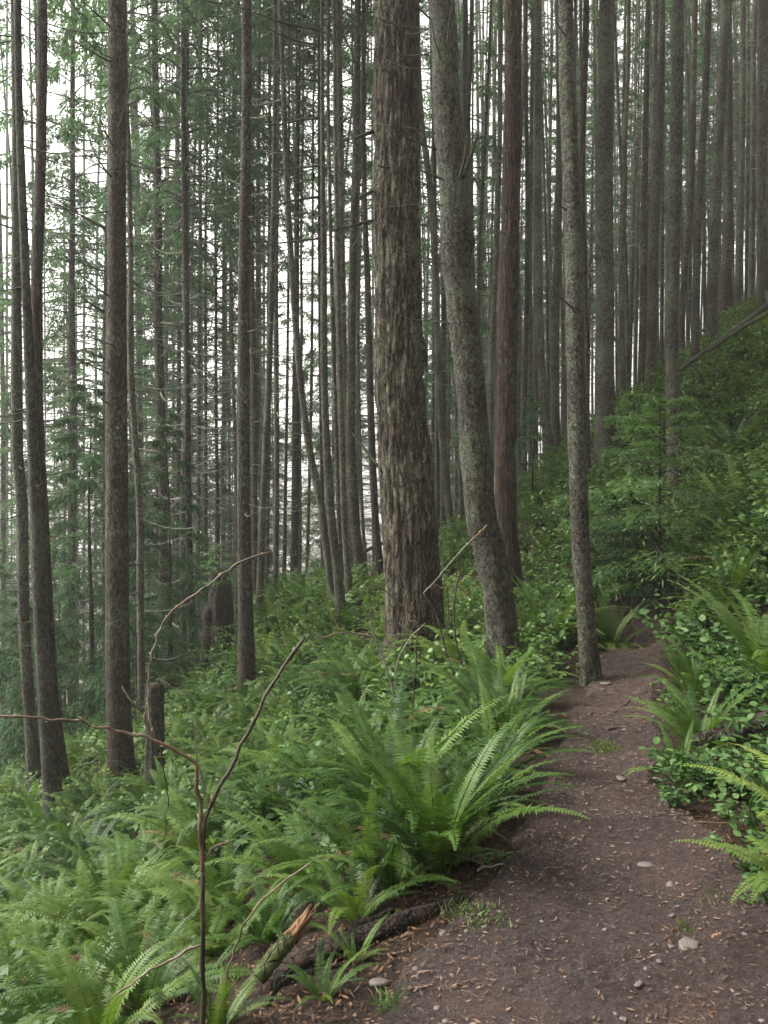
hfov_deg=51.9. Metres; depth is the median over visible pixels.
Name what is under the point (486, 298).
canopy
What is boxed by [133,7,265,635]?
conifer tree
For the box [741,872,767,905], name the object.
salal bush
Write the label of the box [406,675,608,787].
sword fern
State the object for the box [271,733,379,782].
sword fern
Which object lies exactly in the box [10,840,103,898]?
sword fern
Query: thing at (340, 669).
sword fern
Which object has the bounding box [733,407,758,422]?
salal bush
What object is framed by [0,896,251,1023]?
sword fern
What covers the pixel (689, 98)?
conifer tree
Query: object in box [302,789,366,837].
sword fern
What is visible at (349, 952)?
sword fern
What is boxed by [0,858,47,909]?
sword fern
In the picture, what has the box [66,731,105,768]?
sword fern
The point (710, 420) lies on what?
salal bush
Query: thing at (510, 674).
sword fern
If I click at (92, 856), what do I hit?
sword fern
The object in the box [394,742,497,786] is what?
sword fern
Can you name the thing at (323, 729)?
sword fern
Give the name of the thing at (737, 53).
conifer tree
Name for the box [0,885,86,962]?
sword fern
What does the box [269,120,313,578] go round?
conifer tree
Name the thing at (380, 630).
sword fern
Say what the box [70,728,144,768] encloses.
sword fern
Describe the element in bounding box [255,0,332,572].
conifer tree
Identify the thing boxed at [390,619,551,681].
sword fern
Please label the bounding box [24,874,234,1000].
sword fern
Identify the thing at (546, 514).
salal bush
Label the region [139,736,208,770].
sword fern
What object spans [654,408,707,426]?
sword fern
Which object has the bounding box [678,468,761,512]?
sword fern
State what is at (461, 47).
conifer tree
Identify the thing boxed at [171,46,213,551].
conifer tree
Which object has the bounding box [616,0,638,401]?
conifer tree
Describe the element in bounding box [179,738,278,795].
sword fern
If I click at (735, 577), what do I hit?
sword fern
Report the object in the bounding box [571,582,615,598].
sword fern
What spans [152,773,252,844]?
sword fern
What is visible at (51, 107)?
sky
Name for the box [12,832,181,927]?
sword fern
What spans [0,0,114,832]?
conifer tree
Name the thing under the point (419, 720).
sword fern
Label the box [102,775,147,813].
sword fern
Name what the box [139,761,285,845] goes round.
sword fern
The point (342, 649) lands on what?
sword fern
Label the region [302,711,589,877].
sword fern
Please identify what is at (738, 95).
conifer tree
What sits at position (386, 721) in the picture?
sword fern
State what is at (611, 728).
root
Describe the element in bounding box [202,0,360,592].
conifer tree
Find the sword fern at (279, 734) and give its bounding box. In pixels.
[221,716,313,767]
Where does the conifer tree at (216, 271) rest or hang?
on the ground
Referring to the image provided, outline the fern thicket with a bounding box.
[0,291,767,857]
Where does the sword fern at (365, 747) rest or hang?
on the ground
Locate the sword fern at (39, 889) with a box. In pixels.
[0,876,92,930]
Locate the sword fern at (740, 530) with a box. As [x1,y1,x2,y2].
[711,515,757,546]
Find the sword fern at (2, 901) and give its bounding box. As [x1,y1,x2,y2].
[0,877,70,922]
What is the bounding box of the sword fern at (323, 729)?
[291,714,389,750]
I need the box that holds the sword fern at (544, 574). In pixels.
[532,569,551,580]
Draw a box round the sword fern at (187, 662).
[169,653,197,674]
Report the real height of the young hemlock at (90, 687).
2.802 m
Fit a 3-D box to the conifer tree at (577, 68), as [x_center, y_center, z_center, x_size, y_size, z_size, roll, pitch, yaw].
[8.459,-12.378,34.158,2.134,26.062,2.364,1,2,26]
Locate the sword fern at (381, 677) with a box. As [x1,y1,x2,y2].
[344,653,446,687]
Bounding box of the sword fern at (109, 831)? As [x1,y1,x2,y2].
[67,794,145,845]
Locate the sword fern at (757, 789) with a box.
[681,725,767,855]
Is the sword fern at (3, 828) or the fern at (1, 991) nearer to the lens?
the fern at (1, 991)
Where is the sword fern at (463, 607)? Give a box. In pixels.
[444,596,483,615]
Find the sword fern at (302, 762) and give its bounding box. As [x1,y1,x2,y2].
[209,722,395,832]
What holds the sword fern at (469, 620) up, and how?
on the ground
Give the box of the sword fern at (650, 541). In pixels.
[591,515,679,576]
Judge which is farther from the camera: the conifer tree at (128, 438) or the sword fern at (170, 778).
the conifer tree at (128, 438)
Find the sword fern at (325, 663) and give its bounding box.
[302,646,366,698]
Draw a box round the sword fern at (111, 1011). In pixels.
[10,935,210,1023]
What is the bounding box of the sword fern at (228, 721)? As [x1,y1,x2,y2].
[201,706,258,737]
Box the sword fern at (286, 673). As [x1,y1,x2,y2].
[246,662,327,705]
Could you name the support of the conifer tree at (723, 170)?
on the ground
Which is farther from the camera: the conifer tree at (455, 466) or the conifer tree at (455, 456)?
the conifer tree at (455, 456)
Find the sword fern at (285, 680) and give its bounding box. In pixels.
[248,663,321,688]
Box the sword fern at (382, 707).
[350,679,459,723]
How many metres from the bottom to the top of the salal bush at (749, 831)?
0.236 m
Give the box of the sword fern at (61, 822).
[0,790,113,865]
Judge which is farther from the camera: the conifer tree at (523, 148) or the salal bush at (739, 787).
the conifer tree at (523, 148)
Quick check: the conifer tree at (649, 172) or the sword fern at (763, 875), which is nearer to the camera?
the sword fern at (763, 875)
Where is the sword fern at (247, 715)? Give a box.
[214,696,287,741]
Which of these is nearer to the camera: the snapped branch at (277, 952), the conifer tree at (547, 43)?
the snapped branch at (277, 952)
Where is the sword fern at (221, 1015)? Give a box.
[168,958,292,1023]
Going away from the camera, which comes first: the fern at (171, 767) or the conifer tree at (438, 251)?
the fern at (171, 767)
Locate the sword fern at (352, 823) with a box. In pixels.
[290,782,512,904]
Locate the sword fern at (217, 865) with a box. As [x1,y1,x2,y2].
[146,825,276,902]
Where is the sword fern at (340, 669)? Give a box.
[288,640,379,696]
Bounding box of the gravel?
[371,574,765,1023]
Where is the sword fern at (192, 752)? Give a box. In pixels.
[152,738,231,783]
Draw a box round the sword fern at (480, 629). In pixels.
[440,616,527,642]
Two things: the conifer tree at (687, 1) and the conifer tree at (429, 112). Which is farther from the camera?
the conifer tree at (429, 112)
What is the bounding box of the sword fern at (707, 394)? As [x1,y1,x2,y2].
[696,390,727,402]
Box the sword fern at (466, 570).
[455,561,471,574]
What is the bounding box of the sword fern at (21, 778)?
[1,766,70,792]
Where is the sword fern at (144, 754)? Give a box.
[132,742,172,765]
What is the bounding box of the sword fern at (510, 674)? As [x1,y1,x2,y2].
[402,630,577,730]
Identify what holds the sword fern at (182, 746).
on the ground
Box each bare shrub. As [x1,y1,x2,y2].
[0,551,304,1023]
[224,860,312,1022]
[300,593,424,751]
[368,574,421,739]
[423,525,486,690]
[449,574,471,670]
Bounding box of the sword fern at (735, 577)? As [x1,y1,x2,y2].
[655,539,767,620]
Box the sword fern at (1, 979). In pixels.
[0,950,68,1021]
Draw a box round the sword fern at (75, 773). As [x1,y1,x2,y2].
[69,765,90,780]
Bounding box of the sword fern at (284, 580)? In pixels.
[265,575,307,590]
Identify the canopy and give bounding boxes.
[0,0,756,731]
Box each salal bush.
[0,817,36,858]
[0,832,44,871]
[114,786,171,832]
[163,749,239,797]
[171,767,208,788]
[186,643,200,663]
[210,643,237,670]
[230,757,271,789]
[253,600,291,632]
[261,641,314,677]
[266,710,339,750]
[270,682,334,708]
[277,681,345,730]
[310,645,329,668]
[311,593,364,629]
[323,650,354,685]
[358,650,450,693]
[368,645,381,657]
[432,677,476,715]
[438,540,461,555]
[444,586,479,611]
[448,521,465,537]
[454,628,483,644]
[458,628,524,649]
[461,583,481,599]
[513,581,554,611]
[518,526,535,551]
[528,567,592,593]
[541,506,569,532]
[550,461,606,481]
[589,509,617,530]
[608,470,639,488]
[619,481,655,509]
[626,606,757,674]
[630,402,664,422]
[639,761,714,807]
[644,741,734,797]
[647,601,710,651]
[650,679,715,719]
[657,347,689,366]
[661,741,719,780]
[677,491,720,518]
[680,376,725,400]
[680,558,730,593]
[685,744,763,802]
[685,763,767,847]
[686,635,767,707]
[689,560,767,624]
[692,403,737,429]
[703,826,767,869]
[709,828,766,882]
[714,499,766,546]
[718,452,762,476]
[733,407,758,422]
[738,884,767,903]
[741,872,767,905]
[744,459,757,477]
[748,501,767,539]
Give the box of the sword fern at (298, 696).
[255,668,337,707]
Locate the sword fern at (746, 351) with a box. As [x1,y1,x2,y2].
[735,340,760,359]
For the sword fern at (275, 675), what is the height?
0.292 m
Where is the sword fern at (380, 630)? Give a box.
[356,619,384,637]
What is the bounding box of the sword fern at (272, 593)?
[254,582,298,606]
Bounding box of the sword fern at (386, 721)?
[317,692,438,738]
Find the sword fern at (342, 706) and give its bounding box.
[288,687,377,739]
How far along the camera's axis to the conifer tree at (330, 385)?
61.17 m
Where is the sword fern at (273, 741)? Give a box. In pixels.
[219,718,359,788]
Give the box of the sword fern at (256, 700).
[200,679,278,716]
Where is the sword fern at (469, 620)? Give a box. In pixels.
[445,610,481,638]
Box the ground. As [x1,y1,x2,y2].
[0,312,767,1023]
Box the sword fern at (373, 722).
[286,689,427,752]
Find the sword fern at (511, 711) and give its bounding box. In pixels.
[434,661,572,757]
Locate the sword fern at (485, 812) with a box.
[369,731,580,876]
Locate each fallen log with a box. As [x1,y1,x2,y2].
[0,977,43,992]
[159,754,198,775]
[250,895,464,997]
[351,432,377,466]
[365,541,382,552]
[680,302,767,371]
[692,711,767,747]
[707,311,767,352]
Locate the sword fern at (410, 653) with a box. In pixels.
[370,622,459,670]
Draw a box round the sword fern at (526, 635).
[475,628,557,648]
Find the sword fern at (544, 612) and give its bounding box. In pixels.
[519,602,606,629]
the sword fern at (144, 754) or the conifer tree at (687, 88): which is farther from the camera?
the conifer tree at (687, 88)
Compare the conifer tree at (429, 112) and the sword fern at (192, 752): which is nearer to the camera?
the sword fern at (192, 752)
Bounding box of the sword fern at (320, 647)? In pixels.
[280,631,346,662]
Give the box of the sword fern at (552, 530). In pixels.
[534,518,568,537]
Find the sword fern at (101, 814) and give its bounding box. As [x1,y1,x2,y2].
[78,794,149,837]
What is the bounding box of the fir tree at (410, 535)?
[329,0,444,686]
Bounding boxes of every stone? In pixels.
[369,977,390,985]
[599,682,611,684]
[616,775,625,780]
[634,980,643,986]
[637,861,652,867]
[666,881,673,886]
[678,936,700,950]
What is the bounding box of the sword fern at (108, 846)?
[43,824,163,886]
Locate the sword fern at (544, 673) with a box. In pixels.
[440,641,580,694]
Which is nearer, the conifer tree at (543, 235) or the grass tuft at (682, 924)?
the grass tuft at (682, 924)
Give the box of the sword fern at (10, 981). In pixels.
[0,969,42,1018]
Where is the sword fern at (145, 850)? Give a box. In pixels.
[78,823,181,888]
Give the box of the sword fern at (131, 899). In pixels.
[0,846,199,980]
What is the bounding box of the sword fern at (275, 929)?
[198,871,336,968]
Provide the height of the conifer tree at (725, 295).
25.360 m
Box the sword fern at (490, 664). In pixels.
[437,657,576,707]
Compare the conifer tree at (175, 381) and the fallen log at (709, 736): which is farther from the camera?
the conifer tree at (175, 381)
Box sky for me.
[0,0,756,543]
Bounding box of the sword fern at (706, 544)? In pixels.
[665,527,746,560]
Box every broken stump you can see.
[142,682,164,803]
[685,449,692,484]
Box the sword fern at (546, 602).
[522,588,598,616]
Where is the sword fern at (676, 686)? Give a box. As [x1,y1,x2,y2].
[633,638,718,693]
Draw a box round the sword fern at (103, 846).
[79,838,160,866]
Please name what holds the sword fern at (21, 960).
on the ground
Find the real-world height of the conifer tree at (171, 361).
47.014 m
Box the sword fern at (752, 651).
[667,574,767,684]
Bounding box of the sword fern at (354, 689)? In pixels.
[281,653,398,706]
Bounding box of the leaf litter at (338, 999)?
[22,559,763,1023]
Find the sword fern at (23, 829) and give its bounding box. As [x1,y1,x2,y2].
[0,810,73,853]
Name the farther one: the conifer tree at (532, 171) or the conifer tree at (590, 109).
the conifer tree at (532, 171)
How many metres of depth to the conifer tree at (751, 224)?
24.59 m
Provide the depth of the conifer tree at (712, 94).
46.72 m
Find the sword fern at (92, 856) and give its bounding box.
[32,850,172,911]
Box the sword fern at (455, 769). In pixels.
[298,704,515,890]
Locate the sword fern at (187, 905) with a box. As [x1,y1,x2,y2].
[126,876,291,967]
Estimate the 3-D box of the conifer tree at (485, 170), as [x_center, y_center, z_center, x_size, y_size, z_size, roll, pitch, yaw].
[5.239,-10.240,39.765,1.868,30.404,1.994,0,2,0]
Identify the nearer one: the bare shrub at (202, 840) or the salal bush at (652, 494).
the bare shrub at (202, 840)
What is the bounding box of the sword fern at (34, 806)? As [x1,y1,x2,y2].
[0,790,69,828]
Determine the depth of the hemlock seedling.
14.00 m
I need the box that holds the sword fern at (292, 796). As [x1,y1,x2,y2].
[229,776,341,847]
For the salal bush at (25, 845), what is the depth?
7.99 m
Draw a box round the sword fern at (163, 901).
[102,861,226,937]
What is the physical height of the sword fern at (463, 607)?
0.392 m
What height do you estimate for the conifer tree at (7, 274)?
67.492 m
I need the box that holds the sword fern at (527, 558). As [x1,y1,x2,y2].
[520,550,536,564]
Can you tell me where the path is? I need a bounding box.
[371,570,767,1023]
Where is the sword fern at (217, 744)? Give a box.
[169,724,253,773]
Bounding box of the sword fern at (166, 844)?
[109,794,227,879]
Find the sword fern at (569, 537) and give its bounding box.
[538,525,595,544]
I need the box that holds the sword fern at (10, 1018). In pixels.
[0,905,134,1023]
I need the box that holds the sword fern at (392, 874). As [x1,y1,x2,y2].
[307,798,501,906]
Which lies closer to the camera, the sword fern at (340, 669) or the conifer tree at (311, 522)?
the sword fern at (340, 669)
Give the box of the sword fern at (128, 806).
[80,784,178,836]
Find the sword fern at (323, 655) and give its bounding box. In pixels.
[300,649,354,670]
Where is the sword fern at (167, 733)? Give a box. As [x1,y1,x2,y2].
[135,716,200,743]
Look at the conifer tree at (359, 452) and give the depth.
18.90 m
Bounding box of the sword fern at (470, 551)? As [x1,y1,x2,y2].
[443,542,473,558]
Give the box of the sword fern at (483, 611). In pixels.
[446,605,529,627]
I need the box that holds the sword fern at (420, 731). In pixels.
[378,714,498,774]
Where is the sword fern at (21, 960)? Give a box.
[8,953,27,979]
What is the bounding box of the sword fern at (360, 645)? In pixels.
[314,627,382,661]
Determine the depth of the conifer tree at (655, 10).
20.89 m
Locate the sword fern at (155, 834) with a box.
[137,796,241,843]
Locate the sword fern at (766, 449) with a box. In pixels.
[731,439,767,474]
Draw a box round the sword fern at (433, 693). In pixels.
[385,681,470,720]
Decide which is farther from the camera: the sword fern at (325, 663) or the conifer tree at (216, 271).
the conifer tree at (216, 271)
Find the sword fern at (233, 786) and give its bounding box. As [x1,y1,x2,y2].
[208,764,279,810]
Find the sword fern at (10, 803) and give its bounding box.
[0,770,41,817]
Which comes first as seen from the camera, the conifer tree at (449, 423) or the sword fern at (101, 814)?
the sword fern at (101, 814)
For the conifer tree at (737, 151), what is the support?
on the ground
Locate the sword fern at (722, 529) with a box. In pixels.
[664,503,758,566]
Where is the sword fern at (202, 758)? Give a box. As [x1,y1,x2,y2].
[186,747,250,791]
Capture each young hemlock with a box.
[0,545,38,771]
[0,555,104,737]
[0,601,102,780]
[0,614,36,768]
[12,381,178,736]
[78,593,192,737]
[94,499,179,686]
[100,409,218,698]
[230,522,278,620]
[514,390,564,504]
[551,387,747,615]
[559,490,678,613]
[596,397,666,464]
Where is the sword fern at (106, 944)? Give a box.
[36,899,235,1023]
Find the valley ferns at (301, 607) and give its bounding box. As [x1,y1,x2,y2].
[0,553,382,1023]
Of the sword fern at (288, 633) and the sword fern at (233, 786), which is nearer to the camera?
the sword fern at (233, 786)
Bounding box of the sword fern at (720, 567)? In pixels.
[667,549,767,592]
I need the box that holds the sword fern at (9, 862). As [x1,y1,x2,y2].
[0,854,41,880]
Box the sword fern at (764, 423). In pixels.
[747,417,767,429]
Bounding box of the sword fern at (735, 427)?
[708,423,746,437]
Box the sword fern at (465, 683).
[408,655,596,737]
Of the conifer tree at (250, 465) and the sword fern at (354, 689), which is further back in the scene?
the conifer tree at (250, 465)
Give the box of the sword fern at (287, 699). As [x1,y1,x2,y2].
[246,688,334,737]
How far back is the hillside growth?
12.55 m
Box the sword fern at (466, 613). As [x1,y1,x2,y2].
[449,607,481,615]
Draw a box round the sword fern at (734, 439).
[682,412,767,453]
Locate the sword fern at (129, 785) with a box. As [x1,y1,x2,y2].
[96,764,143,798]
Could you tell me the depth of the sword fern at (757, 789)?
3.07 m
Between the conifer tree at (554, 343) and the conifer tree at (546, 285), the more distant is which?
the conifer tree at (546, 285)
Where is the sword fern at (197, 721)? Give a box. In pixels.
[164,704,240,741]
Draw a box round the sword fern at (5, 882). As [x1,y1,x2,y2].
[0,868,111,971]
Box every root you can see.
[584,710,617,718]
[606,726,625,729]
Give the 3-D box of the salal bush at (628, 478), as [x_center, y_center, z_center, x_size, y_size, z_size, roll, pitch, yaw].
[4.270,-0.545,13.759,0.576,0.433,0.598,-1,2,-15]
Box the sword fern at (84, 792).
[42,774,132,816]
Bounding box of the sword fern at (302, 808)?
[226,795,360,889]
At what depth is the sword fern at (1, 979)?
3.86 m
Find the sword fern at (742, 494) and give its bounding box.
[704,470,767,513]
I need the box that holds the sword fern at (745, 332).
[705,327,766,344]
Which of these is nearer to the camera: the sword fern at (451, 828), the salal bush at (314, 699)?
the sword fern at (451, 828)
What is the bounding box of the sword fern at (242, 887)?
[140,826,288,962]
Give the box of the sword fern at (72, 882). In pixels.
[0,835,155,891]
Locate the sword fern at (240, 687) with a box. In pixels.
[205,674,277,714]
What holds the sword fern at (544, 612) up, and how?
on the ground
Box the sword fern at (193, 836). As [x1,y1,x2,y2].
[105,774,275,907]
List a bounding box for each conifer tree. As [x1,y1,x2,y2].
[0,0,13,712]
[0,0,84,703]
[0,0,96,789]
[0,0,102,801]
[0,0,104,733]
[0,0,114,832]
[0,0,153,726]
[0,2,198,706]
[0,31,30,721]
[0,172,67,766]
[0,245,53,740]
[0,298,100,721]
[0,388,15,696]
[9,217,88,735]
[10,0,189,802]
[23,51,236,633]
[24,0,212,724]
[45,0,298,679]
[55,0,269,658]
[57,0,294,657]
[60,33,93,718]
[61,2,101,697]
[78,2,225,679]
[79,1,192,634]
[79,485,146,709]
[80,6,103,681]
[80,315,155,648]
[84,18,195,646]
[94,62,279,653]
[97,0,236,644]
[100,1,154,645]
[128,41,251,651]
[129,1,209,669]
[131,0,267,643]
[131,5,187,626]
[132,0,301,604]
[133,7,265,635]
[143,6,214,579]
[144,0,294,601]
[164,0,293,622]
[167,0,345,635]
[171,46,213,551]
[171,65,288,613]
[175,22,226,578]
[180,0,311,596]
[192,10,251,620]
[197,0,307,578]
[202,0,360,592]
[202,6,361,565]
[205,0,332,706]
[210,29,290,573]
[212,0,319,608]
[221,0,343,574]
[227,57,289,574]
[232,0,359,635]
[232,0,366,578]
[232,33,303,574]
[233,0,336,601]
[238,0,373,573]
[250,15,334,571]
[253,2,350,572]
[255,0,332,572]
[267,0,439,540]
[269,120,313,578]
[279,106,381,577]
[283,0,353,574]
[284,0,440,557]
[286,458,343,568]
[287,308,372,572]
[288,201,381,569]
[299,17,379,533]
[302,106,335,568]
[303,0,427,565]
[304,0,373,603]
[309,6,342,571]
[314,0,356,577]
[317,0,374,570]
[328,0,373,582]
[334,10,381,571]
[344,0,383,578]
[346,1,487,535]
[365,268,452,486]
[368,0,521,662]
[418,0,455,530]
[419,2,443,373]
[419,21,482,532]
[419,156,430,384]
[420,1,459,521]
[420,1,460,531]
[420,76,453,519]
[420,143,440,479]
[420,144,431,427]
[421,10,484,508]
[421,131,440,516]
[426,0,498,523]
[427,192,454,481]
[429,0,486,522]
[429,71,430,156]
[430,163,458,530]
[436,0,490,518]
[439,0,529,425]
[440,0,489,509]
[440,222,476,520]
[441,10,504,508]
[446,1,500,517]
[450,7,461,509]
[450,372,458,514]
[457,0,486,388]
[470,0,501,366]
[473,0,490,387]
[473,0,501,384]
[474,5,503,481]
[475,4,494,493]
[476,1,523,485]
[476,50,502,318]
[478,0,493,379]
[478,0,529,489]
[483,2,555,460]
[483,5,494,491]
[487,0,523,597]
[488,1,524,352]
[489,0,547,419]
[489,2,524,432]
[489,46,535,472]
[492,32,496,149]
[496,0,555,472]
[502,2,578,470]
[520,5,544,424]
[520,19,555,445]
[520,21,563,449]
[520,35,545,467]
[521,0,554,466]
[521,0,576,432]
[521,5,565,451]
[522,0,576,413]
[522,191,545,450]
[532,0,555,452]
[532,6,578,431]
[532,97,562,425]
[534,0,592,447]
[542,0,597,388]
[542,1,562,397]
[543,0,560,383]
[543,0,596,423]
[544,0,602,686]
[544,56,578,447]
[546,0,620,410]
[547,0,576,449]
[555,1,614,417]
[562,0,595,401]
[573,0,597,282]
[575,0,597,479]
[576,0,619,386]
[576,0,637,410]
[586,0,595,426]
[586,6,596,407]
[586,48,597,418]
[588,3,617,378]
[589,0,619,480]
[590,0,642,391]
[591,0,632,358]
[613,0,648,397]
[613,2,627,326]
[613,9,648,375]
[613,10,642,381]
[613,45,630,404]
[613,53,628,398]
[614,0,687,336]
[614,3,642,380]
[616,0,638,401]
[616,17,638,374]
[617,0,669,390]
[617,1,639,340]
[622,0,690,363]
[627,18,670,319]
[629,1,670,339]
[629,1,682,372]
[631,0,655,389]
[634,0,669,392]
[635,0,668,353]
[640,28,670,337]
[643,0,702,344]
[648,0,703,322]
[658,5,699,290]
[658,28,701,328]
[663,0,693,504]
[664,0,700,336]
[664,0,711,323]
[664,16,697,270]
[665,0,701,332]
[669,0,709,350]
[679,0,701,354]
[682,2,701,280]
[682,2,711,326]
[683,2,702,313]
[683,11,710,308]
[685,0,711,372]
[689,0,739,325]
[695,1,713,237]
[696,0,738,344]
[696,0,750,309]
[696,14,736,324]
[697,1,719,291]
[699,0,751,298]
[699,16,719,257]
[700,0,740,337]
[710,1,738,273]
[712,2,754,305]
[715,3,751,251]
[716,2,756,307]
[716,7,752,252]
[731,0,767,315]
[732,0,752,312]
[733,8,757,301]
[734,8,756,258]
[743,0,756,271]
[746,0,756,305]
[746,0,767,297]
[747,66,767,235]
[754,227,756,301]
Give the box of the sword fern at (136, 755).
[104,737,175,766]
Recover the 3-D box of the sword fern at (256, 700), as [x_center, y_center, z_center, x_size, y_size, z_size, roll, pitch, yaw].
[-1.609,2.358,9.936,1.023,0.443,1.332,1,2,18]
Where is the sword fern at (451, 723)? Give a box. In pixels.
[387,690,537,753]
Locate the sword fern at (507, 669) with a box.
[431,665,544,703]
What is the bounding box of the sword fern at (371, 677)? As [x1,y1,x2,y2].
[308,640,398,697]
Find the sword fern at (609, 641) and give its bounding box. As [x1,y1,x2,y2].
[550,577,660,649]
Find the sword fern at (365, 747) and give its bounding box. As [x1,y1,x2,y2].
[291,665,568,847]
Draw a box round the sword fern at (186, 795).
[126,759,243,823]
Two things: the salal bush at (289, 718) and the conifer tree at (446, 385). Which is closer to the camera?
the salal bush at (289, 718)
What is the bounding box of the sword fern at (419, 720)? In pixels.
[379,700,471,755]
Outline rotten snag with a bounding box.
[199,567,234,683]
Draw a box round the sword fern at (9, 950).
[0,928,81,981]
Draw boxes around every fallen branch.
[265,961,351,1008]
[317,907,394,941]
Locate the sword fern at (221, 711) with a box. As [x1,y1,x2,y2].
[194,705,238,723]
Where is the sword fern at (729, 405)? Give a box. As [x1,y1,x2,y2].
[686,401,741,424]
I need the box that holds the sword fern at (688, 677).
[645,634,756,704]
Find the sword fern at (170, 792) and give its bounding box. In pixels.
[128,771,208,824]
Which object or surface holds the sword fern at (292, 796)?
on the ground
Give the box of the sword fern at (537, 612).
[474,575,631,651]
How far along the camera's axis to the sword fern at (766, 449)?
7.87 m
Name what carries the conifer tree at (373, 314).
on the ground
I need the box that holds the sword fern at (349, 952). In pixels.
[316,913,388,979]
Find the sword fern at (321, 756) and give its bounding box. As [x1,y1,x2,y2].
[257,729,402,822]
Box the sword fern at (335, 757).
[300,728,394,781]
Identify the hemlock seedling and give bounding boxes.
[196,543,237,590]
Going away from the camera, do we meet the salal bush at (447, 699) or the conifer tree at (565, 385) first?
the salal bush at (447, 699)
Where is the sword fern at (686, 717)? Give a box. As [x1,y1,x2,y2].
[614,673,767,770]
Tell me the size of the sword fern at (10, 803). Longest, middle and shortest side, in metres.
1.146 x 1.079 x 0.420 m
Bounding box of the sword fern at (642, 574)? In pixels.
[569,536,669,583]
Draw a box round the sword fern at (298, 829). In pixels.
[186,803,361,933]
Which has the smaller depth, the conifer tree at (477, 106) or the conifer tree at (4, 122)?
the conifer tree at (4, 122)
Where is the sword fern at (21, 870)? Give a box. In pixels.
[0,839,64,880]
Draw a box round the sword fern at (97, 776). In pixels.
[63,763,106,787]
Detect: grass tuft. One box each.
[368,982,413,1012]
[435,892,480,919]
[447,895,513,933]
[485,844,511,860]
[582,737,623,753]
[676,918,694,932]
[695,880,749,910]
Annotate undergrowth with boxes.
[0,328,767,964]
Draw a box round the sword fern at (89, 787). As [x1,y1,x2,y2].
[34,775,134,831]
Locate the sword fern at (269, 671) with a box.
[244,663,284,689]
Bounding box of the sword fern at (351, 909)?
[259,838,462,934]
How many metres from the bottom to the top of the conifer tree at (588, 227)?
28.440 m
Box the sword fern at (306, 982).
[278,937,376,1009]
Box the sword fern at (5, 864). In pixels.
[0,852,20,883]
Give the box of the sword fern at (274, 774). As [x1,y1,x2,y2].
[222,738,339,816]
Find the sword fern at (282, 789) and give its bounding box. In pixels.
[186,758,328,837]
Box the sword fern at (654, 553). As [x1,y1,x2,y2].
[624,525,691,564]
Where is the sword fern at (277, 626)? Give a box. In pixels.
[255,618,287,632]
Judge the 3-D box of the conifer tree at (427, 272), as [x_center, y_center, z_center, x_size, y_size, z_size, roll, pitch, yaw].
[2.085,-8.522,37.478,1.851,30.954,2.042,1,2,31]
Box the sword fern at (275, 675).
[261,669,297,689]
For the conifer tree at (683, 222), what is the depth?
39.90 m
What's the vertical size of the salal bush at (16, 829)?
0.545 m
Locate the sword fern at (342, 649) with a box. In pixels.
[312,638,367,655]
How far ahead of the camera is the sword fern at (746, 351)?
15.80 m
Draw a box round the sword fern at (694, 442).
[681,430,710,449]
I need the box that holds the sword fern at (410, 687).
[386,671,471,706]
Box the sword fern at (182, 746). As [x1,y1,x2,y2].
[136,724,233,771]
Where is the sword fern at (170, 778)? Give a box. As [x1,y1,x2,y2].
[98,751,220,806]
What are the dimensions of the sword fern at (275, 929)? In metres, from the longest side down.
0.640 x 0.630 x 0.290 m
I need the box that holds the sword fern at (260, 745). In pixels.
[176,714,333,772]
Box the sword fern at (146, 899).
[69,861,197,921]
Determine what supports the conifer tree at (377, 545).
on the ground
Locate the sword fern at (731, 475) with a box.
[670,452,763,519]
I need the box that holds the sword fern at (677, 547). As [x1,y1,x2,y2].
[630,522,711,580]
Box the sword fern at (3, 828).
[0,809,40,847]
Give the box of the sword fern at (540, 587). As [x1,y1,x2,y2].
[525,576,549,602]
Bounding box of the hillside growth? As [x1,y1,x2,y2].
[348,291,767,705]
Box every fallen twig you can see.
[461,990,479,998]
[472,851,512,858]
[477,863,504,871]
[698,821,741,823]
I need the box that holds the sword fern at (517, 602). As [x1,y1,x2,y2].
[514,588,536,610]
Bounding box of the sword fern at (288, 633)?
[255,617,313,646]
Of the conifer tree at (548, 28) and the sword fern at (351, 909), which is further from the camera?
the conifer tree at (548, 28)
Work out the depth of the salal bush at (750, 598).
6.56 m
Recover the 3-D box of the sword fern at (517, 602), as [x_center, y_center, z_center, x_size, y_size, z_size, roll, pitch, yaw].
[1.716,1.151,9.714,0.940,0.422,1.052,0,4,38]
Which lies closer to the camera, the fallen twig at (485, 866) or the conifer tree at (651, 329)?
the fallen twig at (485, 866)
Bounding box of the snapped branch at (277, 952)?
[251,903,315,983]
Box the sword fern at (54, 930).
[0,893,99,973]
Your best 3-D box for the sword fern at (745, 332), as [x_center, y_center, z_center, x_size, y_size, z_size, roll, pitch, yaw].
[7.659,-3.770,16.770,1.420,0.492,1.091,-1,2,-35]
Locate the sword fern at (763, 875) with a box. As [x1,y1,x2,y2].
[675,811,767,903]
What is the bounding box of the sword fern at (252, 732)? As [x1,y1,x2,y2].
[229,716,292,738]
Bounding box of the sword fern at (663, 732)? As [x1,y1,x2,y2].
[621,719,726,794]
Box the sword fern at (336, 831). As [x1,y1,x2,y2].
[243,758,480,895]
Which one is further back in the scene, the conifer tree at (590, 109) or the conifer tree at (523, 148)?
the conifer tree at (523, 148)
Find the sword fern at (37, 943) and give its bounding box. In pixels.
[0,916,166,1023]
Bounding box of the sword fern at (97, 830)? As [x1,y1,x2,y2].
[3,806,137,879]

